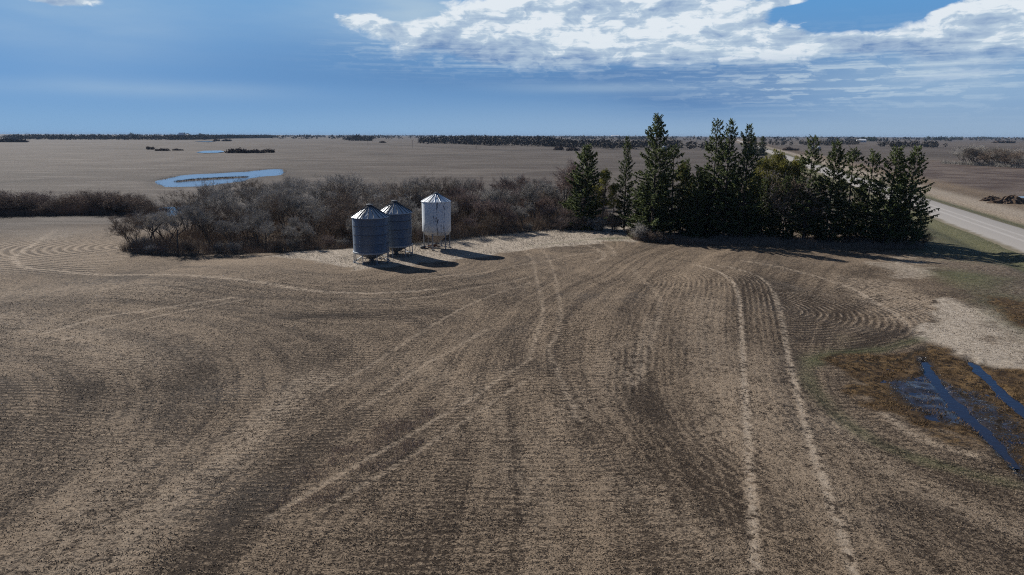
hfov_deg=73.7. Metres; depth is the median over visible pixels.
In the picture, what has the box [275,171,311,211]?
bare tree
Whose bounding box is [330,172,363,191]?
bare tree
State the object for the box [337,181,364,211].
bare tree
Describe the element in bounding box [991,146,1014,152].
bare tree
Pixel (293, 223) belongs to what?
bare tree
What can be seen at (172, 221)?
bare tree
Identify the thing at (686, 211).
spruce tree
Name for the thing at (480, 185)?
bare tree
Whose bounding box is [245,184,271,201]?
bare tree
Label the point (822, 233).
spruce tree
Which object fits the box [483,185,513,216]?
bare tree
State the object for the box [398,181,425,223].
bare tree
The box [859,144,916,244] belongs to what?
spruce tree
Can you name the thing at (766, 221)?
spruce tree
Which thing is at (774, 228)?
spruce tree
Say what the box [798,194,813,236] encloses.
spruce tree
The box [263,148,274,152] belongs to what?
shrub clump
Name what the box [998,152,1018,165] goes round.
bare tree
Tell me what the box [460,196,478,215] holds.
bare tree
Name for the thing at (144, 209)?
bare tree
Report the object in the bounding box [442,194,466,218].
bare tree
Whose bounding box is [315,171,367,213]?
bare tree
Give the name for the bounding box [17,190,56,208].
willow shrub
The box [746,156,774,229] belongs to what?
pine tree
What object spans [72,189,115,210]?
willow shrub
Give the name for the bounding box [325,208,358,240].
bare tree
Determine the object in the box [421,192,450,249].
grain bin
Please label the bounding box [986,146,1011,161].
bare tree
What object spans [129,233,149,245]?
bare shrub
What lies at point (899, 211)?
spruce tree
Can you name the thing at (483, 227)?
bare shrub
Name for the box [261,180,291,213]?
bare tree
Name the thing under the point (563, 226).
bare shrub
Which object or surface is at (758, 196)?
spruce tree
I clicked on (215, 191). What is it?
bare tree
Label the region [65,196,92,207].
willow shrub
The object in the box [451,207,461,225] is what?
bare tree
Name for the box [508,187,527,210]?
bare tree
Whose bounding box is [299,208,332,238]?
bare tree
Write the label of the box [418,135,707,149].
woodland
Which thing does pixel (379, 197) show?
bare tree
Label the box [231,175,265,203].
bare tree
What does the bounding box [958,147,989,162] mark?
bare tree
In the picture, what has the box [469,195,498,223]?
bare tree
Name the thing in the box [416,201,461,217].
bare tree
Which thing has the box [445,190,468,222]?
bare tree
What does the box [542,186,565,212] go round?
bare tree
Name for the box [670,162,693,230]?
pine tree
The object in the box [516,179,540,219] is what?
bare tree
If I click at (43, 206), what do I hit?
willow shrub
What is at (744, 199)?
spruce tree
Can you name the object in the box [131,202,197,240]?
bare tree
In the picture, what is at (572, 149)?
shrub clump
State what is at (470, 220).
bare tree
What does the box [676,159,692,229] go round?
spruce tree
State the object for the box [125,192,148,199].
willow shrub
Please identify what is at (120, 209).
willow shrub
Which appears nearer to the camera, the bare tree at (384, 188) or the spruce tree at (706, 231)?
the spruce tree at (706, 231)
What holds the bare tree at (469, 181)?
on the ground at (46, 262)
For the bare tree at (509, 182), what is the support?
on the ground at (46, 262)
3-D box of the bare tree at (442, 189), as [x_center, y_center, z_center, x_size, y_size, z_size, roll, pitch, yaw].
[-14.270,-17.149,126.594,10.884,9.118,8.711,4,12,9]
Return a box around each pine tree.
[591,168,616,231]
[607,183,621,232]
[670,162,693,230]
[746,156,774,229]
[763,148,789,227]
[772,158,796,216]
[790,155,809,202]
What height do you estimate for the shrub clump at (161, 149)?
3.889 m
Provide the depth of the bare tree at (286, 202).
103.54 m
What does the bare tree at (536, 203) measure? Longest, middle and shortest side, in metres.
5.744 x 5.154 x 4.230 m
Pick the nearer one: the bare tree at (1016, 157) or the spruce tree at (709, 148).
the spruce tree at (709, 148)
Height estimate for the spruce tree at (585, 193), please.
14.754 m
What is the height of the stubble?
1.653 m
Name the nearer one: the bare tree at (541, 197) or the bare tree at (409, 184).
the bare tree at (409, 184)
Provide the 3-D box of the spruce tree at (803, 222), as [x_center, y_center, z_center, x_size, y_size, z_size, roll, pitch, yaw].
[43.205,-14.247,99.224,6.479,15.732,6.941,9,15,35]
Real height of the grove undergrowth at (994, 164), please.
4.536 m
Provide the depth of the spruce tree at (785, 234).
100.47 m
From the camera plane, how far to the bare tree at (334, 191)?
117.77 m
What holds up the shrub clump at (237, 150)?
on the ground at (46, 262)
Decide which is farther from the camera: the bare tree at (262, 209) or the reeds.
the reeds
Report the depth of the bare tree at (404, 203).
107.71 m
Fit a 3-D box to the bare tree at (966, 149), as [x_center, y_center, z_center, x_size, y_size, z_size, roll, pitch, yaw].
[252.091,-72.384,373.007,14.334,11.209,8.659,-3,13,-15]
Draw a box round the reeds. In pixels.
[175,176,248,181]
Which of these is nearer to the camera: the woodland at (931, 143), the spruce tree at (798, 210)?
the spruce tree at (798, 210)
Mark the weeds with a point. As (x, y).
(428, 411)
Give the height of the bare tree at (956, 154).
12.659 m
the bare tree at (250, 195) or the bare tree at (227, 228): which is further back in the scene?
the bare tree at (250, 195)
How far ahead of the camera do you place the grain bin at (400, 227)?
88.08 m
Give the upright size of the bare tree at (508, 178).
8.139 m
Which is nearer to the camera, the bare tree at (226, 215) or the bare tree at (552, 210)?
the bare tree at (226, 215)
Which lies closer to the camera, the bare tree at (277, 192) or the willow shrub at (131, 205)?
the bare tree at (277, 192)
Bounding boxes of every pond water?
[155,169,283,186]
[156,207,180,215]
[199,150,223,152]
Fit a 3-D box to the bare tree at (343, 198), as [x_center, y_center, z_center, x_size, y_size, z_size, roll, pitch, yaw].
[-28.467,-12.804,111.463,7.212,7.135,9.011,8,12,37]
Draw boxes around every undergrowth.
[0,198,171,215]
[118,196,620,255]
[624,228,924,248]
[940,159,1023,167]
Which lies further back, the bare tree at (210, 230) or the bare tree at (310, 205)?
the bare tree at (310, 205)
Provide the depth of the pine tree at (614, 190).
109.23 m
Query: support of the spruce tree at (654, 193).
on the ground at (46, 262)
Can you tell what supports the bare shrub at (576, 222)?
on the ground at (46, 262)
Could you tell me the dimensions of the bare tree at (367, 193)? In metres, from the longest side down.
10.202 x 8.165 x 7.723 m
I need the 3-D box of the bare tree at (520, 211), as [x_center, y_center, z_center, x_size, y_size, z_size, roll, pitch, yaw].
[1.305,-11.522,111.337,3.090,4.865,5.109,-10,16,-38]
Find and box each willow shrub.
[0,189,38,211]
[0,190,14,209]
[0,193,41,211]
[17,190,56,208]
[18,189,55,201]
[31,200,58,214]
[45,192,83,209]
[59,190,87,199]
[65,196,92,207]
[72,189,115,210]
[77,189,115,210]
[92,189,133,213]
[101,198,134,212]
[115,197,146,211]
[124,194,150,205]
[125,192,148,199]
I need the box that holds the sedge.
[825,313,1023,465]
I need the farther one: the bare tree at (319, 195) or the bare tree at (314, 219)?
the bare tree at (319, 195)
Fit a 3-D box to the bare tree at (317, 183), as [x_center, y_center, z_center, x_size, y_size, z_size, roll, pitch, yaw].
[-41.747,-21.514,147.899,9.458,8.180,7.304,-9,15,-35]
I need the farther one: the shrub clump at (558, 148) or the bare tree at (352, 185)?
the shrub clump at (558, 148)
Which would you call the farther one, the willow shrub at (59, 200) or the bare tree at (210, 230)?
the willow shrub at (59, 200)
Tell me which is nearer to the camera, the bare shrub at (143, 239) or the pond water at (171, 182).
the bare shrub at (143, 239)
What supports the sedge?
on the ground at (46, 262)
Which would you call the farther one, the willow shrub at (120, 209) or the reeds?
the reeds
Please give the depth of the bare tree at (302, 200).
115.59 m
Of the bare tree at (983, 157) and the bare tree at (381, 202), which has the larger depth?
the bare tree at (983, 157)
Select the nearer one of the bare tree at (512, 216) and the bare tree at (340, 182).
the bare tree at (512, 216)
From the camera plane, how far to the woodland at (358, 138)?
1652.60 m
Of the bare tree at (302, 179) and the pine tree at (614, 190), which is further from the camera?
the bare tree at (302, 179)
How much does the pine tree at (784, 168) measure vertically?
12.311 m
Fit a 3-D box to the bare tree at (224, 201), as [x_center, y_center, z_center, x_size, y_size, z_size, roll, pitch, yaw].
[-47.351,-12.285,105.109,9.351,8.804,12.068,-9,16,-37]
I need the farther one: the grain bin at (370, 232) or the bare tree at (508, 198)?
the bare tree at (508, 198)
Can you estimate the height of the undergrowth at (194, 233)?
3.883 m
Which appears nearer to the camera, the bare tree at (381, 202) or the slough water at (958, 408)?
the slough water at (958, 408)
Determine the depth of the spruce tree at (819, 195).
105.02 m
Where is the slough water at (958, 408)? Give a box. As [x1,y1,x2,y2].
[880,361,1023,468]
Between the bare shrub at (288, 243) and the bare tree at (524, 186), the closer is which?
the bare shrub at (288, 243)
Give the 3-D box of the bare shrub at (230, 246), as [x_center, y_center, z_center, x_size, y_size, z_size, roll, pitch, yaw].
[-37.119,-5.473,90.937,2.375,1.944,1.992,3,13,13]
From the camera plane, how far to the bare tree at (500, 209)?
110.29 m
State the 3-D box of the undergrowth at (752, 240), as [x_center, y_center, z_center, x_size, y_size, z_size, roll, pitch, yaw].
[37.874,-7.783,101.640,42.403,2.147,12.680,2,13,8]
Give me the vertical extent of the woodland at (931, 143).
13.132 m
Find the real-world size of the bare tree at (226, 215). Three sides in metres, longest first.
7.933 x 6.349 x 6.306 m
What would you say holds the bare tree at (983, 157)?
on the ground at (46, 262)
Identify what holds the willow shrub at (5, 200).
on the ground at (46, 262)
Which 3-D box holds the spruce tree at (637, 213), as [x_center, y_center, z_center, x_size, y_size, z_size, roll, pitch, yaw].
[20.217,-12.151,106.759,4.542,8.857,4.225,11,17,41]
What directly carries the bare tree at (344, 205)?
on the ground at (46, 262)
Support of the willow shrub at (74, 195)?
on the ground at (46, 262)
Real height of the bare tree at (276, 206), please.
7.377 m
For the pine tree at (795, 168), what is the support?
on the ground at (46, 262)
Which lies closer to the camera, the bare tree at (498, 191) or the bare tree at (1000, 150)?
the bare tree at (498, 191)
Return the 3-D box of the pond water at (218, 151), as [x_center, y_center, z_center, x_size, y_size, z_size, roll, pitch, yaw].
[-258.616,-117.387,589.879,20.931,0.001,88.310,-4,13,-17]
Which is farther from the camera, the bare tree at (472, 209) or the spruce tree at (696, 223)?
the bare tree at (472, 209)
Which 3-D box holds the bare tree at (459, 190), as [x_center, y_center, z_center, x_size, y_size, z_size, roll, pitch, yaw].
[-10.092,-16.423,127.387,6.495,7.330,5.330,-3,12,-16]
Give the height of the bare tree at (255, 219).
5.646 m
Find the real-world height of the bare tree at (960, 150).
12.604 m
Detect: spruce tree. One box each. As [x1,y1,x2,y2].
[559,144,608,230]
[609,136,637,229]
[619,113,686,238]
[625,182,650,233]
[647,172,675,232]
[649,143,688,231]
[674,177,704,232]
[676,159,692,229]
[678,166,711,238]
[684,171,718,234]
[694,118,735,235]
[705,118,750,238]
[719,124,764,238]
[722,163,744,234]
[735,169,770,235]
[750,178,776,237]
[751,136,760,154]
[757,136,768,154]
[764,187,781,236]
[766,174,800,240]
[783,134,832,240]
[788,172,803,232]
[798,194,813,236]
[801,139,858,241]
[811,175,826,235]
[830,145,867,241]
[844,184,867,240]
[849,148,889,242]
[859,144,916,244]
[865,177,886,232]
[881,144,939,245]
[882,174,914,238]
[910,196,928,242]
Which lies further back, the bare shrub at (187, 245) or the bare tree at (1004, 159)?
the bare tree at (1004, 159)
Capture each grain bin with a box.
[351,203,389,264]
[380,200,413,256]
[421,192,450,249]
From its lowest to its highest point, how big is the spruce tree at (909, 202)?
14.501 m
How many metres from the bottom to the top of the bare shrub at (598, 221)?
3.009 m
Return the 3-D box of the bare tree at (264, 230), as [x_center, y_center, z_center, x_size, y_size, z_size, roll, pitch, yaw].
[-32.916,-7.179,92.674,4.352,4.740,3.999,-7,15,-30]
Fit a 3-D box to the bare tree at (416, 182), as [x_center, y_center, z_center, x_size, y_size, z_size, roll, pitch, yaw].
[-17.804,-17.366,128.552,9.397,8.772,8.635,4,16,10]
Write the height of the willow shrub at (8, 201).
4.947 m
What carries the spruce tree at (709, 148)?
on the ground at (46, 262)
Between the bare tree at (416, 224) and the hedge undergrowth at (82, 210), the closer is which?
the bare tree at (416, 224)
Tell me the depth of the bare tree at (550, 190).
128.09 m
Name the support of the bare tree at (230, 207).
on the ground at (46, 262)
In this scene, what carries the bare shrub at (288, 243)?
on the ground at (46, 262)
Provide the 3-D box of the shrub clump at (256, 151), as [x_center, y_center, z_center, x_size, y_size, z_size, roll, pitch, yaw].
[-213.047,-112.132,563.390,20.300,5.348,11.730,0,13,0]
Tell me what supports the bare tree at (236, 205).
on the ground at (46, 262)
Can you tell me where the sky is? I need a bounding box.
[0,0,1023,137]
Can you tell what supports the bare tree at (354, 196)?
on the ground at (46, 262)
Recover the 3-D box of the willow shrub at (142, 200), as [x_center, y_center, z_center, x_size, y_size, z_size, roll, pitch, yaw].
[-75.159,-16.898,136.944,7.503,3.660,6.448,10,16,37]
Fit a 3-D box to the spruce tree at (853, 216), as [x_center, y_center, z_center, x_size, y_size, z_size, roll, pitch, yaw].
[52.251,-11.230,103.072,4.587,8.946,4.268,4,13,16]
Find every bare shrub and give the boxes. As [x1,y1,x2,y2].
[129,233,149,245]
[143,242,155,252]
[154,245,167,253]
[176,239,202,251]
[214,240,225,250]
[225,240,242,252]
[268,238,284,250]
[283,235,306,248]
[319,233,334,246]
[335,237,349,246]
[416,226,426,240]
[475,221,488,232]
[495,220,508,232]
[549,214,569,230]
[566,214,587,229]
[583,214,608,230]
[604,215,627,231]
[630,221,652,240]
[645,230,665,242]
[916,229,936,244]
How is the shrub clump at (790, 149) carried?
on the ground at (46, 262)
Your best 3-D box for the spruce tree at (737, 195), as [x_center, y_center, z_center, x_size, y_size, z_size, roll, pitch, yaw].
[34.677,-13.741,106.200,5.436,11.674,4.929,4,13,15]
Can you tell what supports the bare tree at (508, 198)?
on the ground at (46, 262)
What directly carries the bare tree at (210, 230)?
on the ground at (46, 262)
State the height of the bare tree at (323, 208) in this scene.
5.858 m
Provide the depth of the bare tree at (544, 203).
121.66 m
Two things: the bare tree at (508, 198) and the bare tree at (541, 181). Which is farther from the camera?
the bare tree at (541, 181)
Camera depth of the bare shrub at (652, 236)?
99.80 m
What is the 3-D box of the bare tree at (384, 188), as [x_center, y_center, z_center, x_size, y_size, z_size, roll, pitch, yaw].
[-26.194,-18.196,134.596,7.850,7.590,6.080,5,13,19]
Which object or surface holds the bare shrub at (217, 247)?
on the ground at (46, 262)
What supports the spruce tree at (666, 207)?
on the ground at (46, 262)
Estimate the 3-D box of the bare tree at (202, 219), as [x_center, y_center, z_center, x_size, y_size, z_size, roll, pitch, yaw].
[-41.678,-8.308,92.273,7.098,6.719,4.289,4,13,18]
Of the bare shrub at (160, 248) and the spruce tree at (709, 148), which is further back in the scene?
the spruce tree at (709, 148)
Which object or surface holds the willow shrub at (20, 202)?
on the ground at (46, 262)
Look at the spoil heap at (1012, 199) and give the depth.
160.32 m
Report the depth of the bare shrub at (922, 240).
97.93 m
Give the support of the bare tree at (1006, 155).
on the ground at (46, 262)
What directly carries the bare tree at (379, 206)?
on the ground at (46, 262)
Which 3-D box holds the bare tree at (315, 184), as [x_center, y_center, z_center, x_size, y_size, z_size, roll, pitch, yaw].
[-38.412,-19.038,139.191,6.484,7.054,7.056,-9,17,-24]
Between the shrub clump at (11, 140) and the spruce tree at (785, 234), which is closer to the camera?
the spruce tree at (785, 234)
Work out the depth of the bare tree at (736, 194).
105.81 m
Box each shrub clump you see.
[0,138,28,141]
[154,148,170,150]
[224,147,247,152]
[242,149,265,152]
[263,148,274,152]
[554,146,564,149]
[566,147,579,150]
[782,146,798,150]
[992,140,1015,142]
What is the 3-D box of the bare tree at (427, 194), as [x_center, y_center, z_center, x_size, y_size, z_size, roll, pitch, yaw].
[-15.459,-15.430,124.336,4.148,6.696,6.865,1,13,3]
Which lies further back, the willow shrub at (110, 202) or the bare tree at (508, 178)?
the bare tree at (508, 178)
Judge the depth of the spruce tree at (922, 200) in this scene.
99.33 m
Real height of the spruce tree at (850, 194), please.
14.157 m
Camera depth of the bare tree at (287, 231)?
92.95 m
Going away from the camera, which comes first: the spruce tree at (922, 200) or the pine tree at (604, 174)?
the spruce tree at (922, 200)
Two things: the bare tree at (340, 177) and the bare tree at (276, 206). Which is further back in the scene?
the bare tree at (340, 177)
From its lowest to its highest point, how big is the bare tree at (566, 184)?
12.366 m
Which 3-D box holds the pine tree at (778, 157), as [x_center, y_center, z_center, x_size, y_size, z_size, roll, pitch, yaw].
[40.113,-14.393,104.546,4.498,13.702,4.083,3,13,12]
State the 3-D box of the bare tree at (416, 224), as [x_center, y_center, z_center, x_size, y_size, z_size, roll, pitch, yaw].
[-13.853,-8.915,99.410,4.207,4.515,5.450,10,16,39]
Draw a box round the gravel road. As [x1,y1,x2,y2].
[737,140,1023,254]
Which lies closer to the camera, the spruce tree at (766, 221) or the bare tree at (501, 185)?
the spruce tree at (766, 221)
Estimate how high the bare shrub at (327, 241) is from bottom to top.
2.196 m
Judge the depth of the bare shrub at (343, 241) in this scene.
94.52 m
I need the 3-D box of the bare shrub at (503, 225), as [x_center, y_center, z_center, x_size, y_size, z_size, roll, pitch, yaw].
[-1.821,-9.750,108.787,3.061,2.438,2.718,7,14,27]
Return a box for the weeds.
[265,407,435,516]
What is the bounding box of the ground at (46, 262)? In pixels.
[0,134,1023,574]
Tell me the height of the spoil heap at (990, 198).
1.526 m
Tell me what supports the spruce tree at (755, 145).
on the ground at (46, 262)
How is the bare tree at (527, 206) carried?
on the ground at (46, 262)
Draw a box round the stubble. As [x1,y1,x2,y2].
[0,270,1023,574]
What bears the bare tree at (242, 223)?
on the ground at (46, 262)
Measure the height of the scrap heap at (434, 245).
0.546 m
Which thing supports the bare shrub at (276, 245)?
on the ground at (46, 262)
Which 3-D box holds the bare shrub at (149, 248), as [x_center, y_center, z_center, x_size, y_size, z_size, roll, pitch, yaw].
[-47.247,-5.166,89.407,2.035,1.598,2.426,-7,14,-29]
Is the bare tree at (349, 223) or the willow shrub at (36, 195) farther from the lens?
the willow shrub at (36, 195)
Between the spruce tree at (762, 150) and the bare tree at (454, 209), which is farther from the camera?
the spruce tree at (762, 150)
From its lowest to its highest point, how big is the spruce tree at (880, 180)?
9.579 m
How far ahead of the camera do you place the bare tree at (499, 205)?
113.91 m
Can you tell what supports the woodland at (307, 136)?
on the ground at (46, 262)
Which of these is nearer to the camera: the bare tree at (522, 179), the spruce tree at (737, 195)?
the spruce tree at (737, 195)
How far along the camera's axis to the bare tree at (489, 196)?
120.82 m
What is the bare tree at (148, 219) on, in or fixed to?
on the ground at (46, 262)
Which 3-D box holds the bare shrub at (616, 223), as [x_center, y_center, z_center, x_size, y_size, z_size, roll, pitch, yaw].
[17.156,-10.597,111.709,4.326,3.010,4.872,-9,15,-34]
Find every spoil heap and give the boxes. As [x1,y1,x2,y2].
[979,196,999,200]
[987,195,1023,203]
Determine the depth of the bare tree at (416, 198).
112.82 m
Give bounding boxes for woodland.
[0,134,278,139]
[21,133,1023,141]
[342,135,373,140]
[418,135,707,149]
[768,139,947,147]
[858,136,998,140]
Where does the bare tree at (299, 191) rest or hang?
on the ground at (46, 262)
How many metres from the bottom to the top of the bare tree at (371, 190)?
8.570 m
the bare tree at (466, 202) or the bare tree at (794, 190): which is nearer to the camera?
the bare tree at (794, 190)
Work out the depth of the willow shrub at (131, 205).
133.51 m
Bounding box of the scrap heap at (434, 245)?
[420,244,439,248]
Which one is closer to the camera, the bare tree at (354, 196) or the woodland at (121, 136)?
the bare tree at (354, 196)
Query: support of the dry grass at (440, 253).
on the ground at (46, 262)
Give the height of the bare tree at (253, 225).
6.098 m
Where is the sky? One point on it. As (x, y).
(781, 68)
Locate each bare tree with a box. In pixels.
[104,209,146,242]
[120,197,169,237]
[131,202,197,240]
[133,209,169,242]
[149,208,197,250]
[158,187,218,231]
[172,181,240,232]
[183,202,218,245]
[185,201,233,241]
[192,178,248,219]
[204,201,252,240]
[212,216,248,242]
[215,179,261,210]
[218,202,243,219]
[223,193,247,219]
[226,212,252,238]
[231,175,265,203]
[231,207,269,242]
[238,185,280,214]
[242,196,285,221]
[242,211,270,243]
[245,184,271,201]
[255,220,280,248]
[258,191,298,230]
[259,184,291,209]
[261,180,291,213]
[272,177,310,191]
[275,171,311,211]
[276,183,326,225]
[276,193,314,235]
[281,225,303,240]
[282,177,316,204]
[285,186,341,226]
[286,215,299,238]
[298,221,315,243]
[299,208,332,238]
[301,173,334,196]
[308,177,335,195]
[310,185,331,202]
[314,209,351,239]
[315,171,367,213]
[315,178,356,208]
[316,203,343,233]
[320,190,359,226]
[324,198,357,231]
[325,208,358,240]
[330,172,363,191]
[335,171,371,191]
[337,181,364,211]
[345,218,352,241]
[346,192,398,209]
[349,185,387,206]
[358,182,394,203]
[358,184,394,209]
[363,179,396,197]
[367,180,400,199]
[372,197,385,209]
[383,176,426,208]
[389,189,425,215]
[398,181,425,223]
[400,176,441,192]
[411,205,422,234]
[412,215,421,237]
[414,172,460,195]
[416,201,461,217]
[419,187,434,199]
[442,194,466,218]
[444,181,468,211]
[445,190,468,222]
[449,187,482,217]
[450,178,476,195]
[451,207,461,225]
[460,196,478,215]
[461,214,476,234]
[462,177,485,195]
[467,189,496,214]
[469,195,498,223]
[480,188,501,219]
[482,196,509,222]
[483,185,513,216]
[488,180,513,193]
[488,197,511,225]
[494,191,519,212]
[497,176,518,190]
[499,174,526,187]
[504,208,520,227]
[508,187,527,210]
[510,203,529,230]
[514,173,531,188]
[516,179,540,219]
[516,180,541,200]
[520,196,539,213]
[523,201,537,220]
[528,190,553,214]
[532,179,549,196]
[536,178,571,207]
[536,196,554,216]
[539,205,557,223]
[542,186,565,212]
[549,156,588,208]
[559,205,575,220]
[711,177,751,218]
[761,170,834,230]
[950,143,984,160]
[950,144,976,160]
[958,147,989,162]
[961,147,989,162]
[962,146,984,161]
[975,150,995,162]
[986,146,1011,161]
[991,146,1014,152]
[996,150,1023,163]
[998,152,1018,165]
[1007,153,1023,164]
[1008,156,1023,164]
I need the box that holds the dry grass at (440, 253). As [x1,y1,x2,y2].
[268,230,636,269]
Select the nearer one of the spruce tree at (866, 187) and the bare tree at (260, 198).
the spruce tree at (866, 187)
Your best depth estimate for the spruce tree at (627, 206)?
111.63 m
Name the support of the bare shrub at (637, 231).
on the ground at (46, 262)
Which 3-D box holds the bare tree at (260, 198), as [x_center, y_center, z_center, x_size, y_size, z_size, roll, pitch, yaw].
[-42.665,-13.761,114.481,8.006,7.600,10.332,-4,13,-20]
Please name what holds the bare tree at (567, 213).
on the ground at (46, 262)
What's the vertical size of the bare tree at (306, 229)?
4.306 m
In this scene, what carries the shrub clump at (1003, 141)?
on the ground at (46, 262)
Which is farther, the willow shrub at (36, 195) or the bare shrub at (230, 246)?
the willow shrub at (36, 195)
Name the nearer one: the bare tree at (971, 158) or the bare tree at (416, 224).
the bare tree at (416, 224)
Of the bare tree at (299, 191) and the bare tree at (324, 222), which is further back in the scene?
the bare tree at (299, 191)
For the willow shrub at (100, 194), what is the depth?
134.52 m
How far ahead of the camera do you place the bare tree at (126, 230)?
91.50 m
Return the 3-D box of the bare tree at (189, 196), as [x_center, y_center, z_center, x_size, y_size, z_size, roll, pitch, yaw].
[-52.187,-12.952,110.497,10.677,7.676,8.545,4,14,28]
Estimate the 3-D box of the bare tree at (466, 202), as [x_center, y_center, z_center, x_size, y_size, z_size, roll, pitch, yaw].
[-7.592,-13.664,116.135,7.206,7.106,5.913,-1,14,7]
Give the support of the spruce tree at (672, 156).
on the ground at (46, 262)
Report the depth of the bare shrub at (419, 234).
99.37 m
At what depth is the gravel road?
122.31 m
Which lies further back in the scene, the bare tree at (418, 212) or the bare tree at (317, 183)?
the bare tree at (317, 183)
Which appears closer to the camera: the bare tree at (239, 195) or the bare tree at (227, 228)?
the bare tree at (227, 228)
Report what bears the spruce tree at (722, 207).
on the ground at (46, 262)

